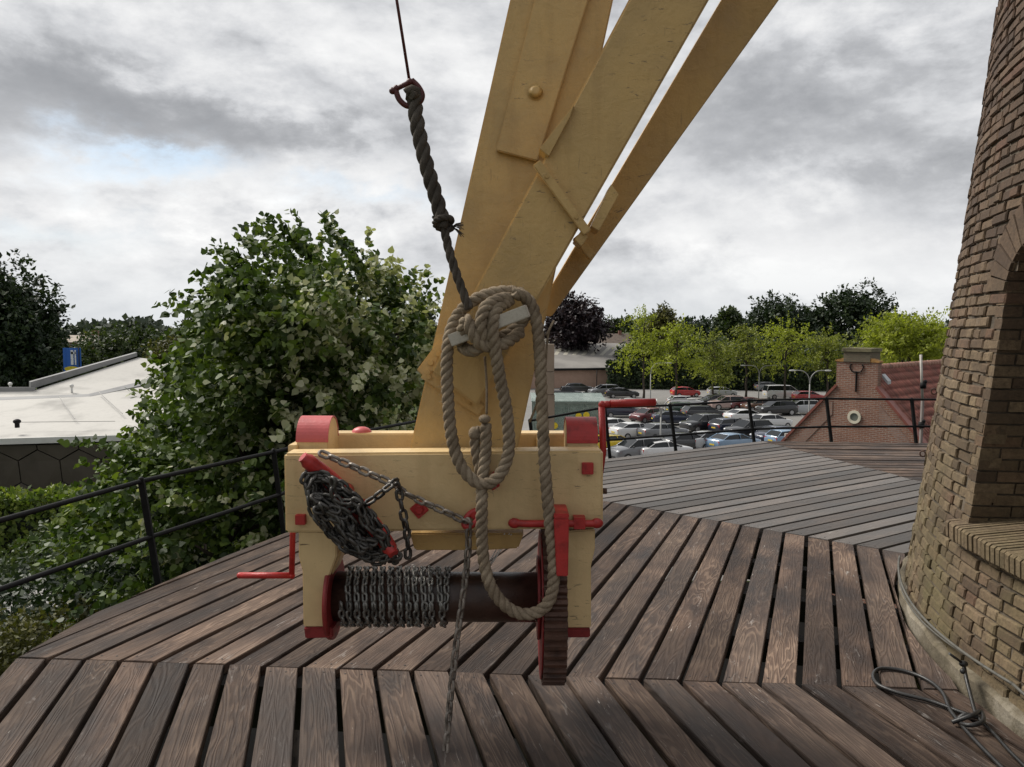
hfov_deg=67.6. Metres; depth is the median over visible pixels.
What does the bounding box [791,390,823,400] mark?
parked car
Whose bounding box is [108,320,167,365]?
broadleaf tree
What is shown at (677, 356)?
honey locust
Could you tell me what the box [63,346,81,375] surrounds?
banner
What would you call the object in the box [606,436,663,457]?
parked car
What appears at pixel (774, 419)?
parked car
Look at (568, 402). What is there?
trolley shelter
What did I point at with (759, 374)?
street lamp
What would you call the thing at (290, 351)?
lime tree
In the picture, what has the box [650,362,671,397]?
street lamp
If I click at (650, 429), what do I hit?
parked car
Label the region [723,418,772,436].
parked car
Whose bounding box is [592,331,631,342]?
house
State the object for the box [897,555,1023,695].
cable
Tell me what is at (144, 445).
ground
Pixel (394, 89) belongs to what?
shackle wire
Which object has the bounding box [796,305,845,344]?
broadleaf tree
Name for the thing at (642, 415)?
parked car
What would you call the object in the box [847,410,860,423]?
round window
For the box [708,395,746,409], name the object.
parked car
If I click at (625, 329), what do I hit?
broadleaf tree
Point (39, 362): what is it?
broadleaf tree
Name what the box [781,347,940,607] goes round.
gable house
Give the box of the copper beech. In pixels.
[543,290,616,352]
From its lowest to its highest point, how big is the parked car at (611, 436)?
1.520 m
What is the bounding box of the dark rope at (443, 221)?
[403,85,472,309]
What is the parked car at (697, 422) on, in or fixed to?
on the car park
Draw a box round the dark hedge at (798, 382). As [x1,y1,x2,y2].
[605,359,836,390]
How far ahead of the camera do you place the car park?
110.59 m
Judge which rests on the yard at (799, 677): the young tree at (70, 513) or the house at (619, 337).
the young tree at (70, 513)
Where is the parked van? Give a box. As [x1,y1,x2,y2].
[762,384,797,398]
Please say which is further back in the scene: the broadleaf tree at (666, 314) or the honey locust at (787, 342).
the broadleaf tree at (666, 314)
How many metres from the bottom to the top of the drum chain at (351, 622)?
0.245 m
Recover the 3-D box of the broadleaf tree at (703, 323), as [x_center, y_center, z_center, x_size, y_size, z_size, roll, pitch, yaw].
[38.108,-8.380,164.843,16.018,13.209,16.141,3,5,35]
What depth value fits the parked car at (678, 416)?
79.29 m
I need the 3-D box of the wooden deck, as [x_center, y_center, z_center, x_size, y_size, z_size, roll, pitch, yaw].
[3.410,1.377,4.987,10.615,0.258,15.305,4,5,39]
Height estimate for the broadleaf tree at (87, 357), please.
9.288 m
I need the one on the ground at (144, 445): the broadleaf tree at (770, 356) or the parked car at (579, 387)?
the broadleaf tree at (770, 356)
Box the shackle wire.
[389,0,424,108]
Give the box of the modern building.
[0,351,182,503]
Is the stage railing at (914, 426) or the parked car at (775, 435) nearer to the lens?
the stage railing at (914, 426)
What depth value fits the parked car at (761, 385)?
122.93 m
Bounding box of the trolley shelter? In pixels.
[530,393,605,433]
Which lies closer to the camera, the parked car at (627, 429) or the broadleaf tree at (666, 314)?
the parked car at (627, 429)
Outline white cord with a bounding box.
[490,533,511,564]
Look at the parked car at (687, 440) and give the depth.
62.26 m
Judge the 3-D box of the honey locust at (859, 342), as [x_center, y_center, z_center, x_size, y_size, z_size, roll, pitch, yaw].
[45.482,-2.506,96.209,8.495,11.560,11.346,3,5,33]
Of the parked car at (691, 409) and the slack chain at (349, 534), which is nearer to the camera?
the slack chain at (349, 534)
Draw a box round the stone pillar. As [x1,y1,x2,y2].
[544,344,554,429]
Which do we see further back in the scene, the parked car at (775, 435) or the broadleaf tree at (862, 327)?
the broadleaf tree at (862, 327)
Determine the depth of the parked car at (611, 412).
85.95 m
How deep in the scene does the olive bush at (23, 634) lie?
8.50 m
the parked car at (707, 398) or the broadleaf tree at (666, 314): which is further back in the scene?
the broadleaf tree at (666, 314)
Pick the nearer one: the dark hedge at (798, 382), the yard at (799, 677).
the yard at (799, 677)
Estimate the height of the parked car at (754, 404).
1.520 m
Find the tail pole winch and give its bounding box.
[237,0,778,685]
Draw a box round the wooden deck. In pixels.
[0,441,1023,766]
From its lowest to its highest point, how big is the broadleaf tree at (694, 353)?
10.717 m
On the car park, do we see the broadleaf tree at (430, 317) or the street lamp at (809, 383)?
the street lamp at (809, 383)
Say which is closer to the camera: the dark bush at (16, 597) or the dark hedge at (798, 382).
the dark bush at (16, 597)
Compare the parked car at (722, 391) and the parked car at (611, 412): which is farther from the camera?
the parked car at (722, 391)
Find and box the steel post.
[918,355,926,442]
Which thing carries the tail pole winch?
on the wooden deck
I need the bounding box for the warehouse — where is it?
[531,341,627,388]
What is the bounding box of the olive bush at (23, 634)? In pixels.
[0,592,100,675]
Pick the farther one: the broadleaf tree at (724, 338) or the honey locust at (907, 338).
the broadleaf tree at (724, 338)
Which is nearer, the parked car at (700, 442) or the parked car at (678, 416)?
the parked car at (700, 442)
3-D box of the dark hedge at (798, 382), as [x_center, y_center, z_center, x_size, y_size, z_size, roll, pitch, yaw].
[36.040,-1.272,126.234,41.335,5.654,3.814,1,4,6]
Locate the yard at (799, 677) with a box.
[154,582,879,766]
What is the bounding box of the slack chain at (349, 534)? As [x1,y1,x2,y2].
[299,449,472,752]
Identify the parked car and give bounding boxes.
[554,386,582,392]
[565,383,592,392]
[588,384,618,394]
[597,433,625,448]
[604,387,638,397]
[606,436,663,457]
[607,408,639,416]
[608,417,626,426]
[609,421,643,436]
[629,407,663,422]
[636,422,688,437]
[640,440,692,454]
[650,410,691,422]
[661,432,705,448]
[665,401,690,411]
[666,395,701,403]
[670,386,700,396]
[679,413,722,431]
[681,405,724,415]
[692,430,715,448]
[697,394,721,405]
[705,432,760,447]
[706,386,736,394]
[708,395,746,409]
[708,417,738,430]
[723,408,760,418]
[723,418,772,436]
[730,397,757,408]
[740,398,767,410]
[749,425,790,440]
[753,381,775,390]
[753,413,792,425]
[755,401,797,415]
[764,429,791,440]
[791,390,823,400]
[794,400,817,412]
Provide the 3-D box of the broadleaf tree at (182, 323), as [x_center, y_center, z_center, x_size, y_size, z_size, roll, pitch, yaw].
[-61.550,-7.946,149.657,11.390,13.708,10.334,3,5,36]
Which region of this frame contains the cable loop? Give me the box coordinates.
[871,652,1023,766]
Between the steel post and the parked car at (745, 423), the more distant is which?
the parked car at (745, 423)
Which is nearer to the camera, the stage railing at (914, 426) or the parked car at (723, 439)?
the stage railing at (914, 426)
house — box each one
[57,330,106,381]
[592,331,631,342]
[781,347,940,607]
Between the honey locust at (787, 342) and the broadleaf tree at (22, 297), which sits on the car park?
the honey locust at (787, 342)
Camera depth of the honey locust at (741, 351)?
107.42 m
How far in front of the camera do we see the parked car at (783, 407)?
88.69 m
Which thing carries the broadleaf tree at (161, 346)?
on the ground at (144, 445)
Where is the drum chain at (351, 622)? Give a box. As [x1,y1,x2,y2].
[337,565,450,627]
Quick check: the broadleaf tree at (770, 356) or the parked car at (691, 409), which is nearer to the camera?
the parked car at (691, 409)
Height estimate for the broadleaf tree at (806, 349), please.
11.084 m
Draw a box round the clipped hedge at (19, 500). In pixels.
[0,481,237,564]
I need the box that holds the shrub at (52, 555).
[0,502,157,615]
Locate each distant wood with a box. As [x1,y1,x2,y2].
[58,313,436,346]
[631,316,948,351]
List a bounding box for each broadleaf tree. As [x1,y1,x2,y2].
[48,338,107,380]
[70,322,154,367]
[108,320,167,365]
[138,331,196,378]
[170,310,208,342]
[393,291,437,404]
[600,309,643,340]
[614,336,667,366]
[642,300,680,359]
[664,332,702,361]
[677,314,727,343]
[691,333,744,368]
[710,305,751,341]
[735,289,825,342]
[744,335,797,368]
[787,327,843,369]
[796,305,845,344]
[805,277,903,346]
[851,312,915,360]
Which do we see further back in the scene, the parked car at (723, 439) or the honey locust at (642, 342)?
the honey locust at (642, 342)
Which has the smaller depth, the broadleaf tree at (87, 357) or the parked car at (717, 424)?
the parked car at (717, 424)
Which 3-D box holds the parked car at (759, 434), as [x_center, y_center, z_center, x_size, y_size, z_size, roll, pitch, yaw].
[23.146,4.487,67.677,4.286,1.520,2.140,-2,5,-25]
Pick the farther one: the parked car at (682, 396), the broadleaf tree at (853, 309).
the broadleaf tree at (853, 309)
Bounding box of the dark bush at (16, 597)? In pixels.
[0,532,210,655]
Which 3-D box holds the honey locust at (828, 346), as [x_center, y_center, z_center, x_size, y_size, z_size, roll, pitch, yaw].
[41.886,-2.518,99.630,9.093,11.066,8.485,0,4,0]
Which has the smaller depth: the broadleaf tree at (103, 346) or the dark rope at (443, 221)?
the dark rope at (443, 221)
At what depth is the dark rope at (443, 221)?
2.79 m
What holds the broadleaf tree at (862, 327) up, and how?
on the ground at (144, 445)
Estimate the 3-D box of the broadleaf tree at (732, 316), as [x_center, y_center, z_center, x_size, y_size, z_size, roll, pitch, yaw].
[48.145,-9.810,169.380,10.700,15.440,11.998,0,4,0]
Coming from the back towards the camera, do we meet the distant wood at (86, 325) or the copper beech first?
the distant wood at (86, 325)
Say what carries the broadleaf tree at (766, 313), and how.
on the ground at (144, 445)
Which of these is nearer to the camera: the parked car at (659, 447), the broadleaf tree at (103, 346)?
the parked car at (659, 447)
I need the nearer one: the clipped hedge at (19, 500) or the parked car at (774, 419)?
the clipped hedge at (19, 500)
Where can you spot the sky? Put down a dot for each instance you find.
(838, 147)
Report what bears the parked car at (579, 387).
on the car park
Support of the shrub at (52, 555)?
on the ground at (144, 445)
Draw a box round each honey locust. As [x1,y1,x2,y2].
[609,304,674,397]
[639,313,721,394]
[686,326,743,393]
[709,323,783,396]
[752,311,830,398]
[794,322,855,392]
[835,319,898,371]
[855,306,950,363]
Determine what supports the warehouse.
on the ground at (144, 445)
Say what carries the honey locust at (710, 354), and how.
on the car park
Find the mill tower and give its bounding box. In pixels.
[897,0,1023,739]
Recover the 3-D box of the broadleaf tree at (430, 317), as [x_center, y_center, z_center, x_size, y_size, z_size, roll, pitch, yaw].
[-7.346,-0.978,59.865,4.404,13.347,4.518,3,5,29]
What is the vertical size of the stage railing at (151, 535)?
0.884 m
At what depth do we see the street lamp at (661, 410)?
60.23 m
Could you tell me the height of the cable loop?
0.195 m
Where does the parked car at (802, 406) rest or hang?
on the car park
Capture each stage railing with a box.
[0,420,415,591]
[528,397,936,458]
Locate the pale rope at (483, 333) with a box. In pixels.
[439,281,559,627]
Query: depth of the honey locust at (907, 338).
73.15 m
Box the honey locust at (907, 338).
[855,306,950,363]
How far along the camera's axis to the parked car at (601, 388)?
112.88 m
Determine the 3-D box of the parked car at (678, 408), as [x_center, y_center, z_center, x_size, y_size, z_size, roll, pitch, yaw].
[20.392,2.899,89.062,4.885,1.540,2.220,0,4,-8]
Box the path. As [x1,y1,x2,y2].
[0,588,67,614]
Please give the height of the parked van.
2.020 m
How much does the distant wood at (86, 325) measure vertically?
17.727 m
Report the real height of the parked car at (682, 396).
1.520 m
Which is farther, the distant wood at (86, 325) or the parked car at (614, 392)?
the distant wood at (86, 325)
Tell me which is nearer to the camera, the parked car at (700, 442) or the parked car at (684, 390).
the parked car at (700, 442)
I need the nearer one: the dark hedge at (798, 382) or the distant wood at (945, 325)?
the dark hedge at (798, 382)
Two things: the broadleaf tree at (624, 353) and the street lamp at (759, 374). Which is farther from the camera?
the broadleaf tree at (624, 353)
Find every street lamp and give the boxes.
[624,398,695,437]
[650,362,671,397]
[740,365,776,398]
[789,370,831,411]
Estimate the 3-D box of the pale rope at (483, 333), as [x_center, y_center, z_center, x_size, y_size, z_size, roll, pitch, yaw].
[-0.052,0.257,2.853,0.454,1.282,0.261,-1,4,-11]
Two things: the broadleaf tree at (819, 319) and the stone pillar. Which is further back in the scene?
the broadleaf tree at (819, 319)
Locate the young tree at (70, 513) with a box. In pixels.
[35,330,232,766]
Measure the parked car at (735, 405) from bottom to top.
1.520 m
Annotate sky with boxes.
[0,0,997,327]
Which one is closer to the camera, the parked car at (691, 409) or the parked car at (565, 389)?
the parked car at (691, 409)
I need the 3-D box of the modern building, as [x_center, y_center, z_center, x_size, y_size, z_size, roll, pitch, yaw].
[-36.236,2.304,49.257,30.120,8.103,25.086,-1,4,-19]
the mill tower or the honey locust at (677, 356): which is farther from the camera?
the honey locust at (677, 356)
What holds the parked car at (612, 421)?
on the car park
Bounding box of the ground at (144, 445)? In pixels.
[0,327,927,626]
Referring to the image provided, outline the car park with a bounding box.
[522,387,825,580]
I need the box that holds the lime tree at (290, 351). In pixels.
[12,208,445,766]
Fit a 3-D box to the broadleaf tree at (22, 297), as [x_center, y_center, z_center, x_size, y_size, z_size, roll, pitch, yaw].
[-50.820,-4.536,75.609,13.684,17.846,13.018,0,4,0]
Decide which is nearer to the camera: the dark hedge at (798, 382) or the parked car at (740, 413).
the parked car at (740, 413)
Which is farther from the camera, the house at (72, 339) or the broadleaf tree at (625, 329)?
the broadleaf tree at (625, 329)

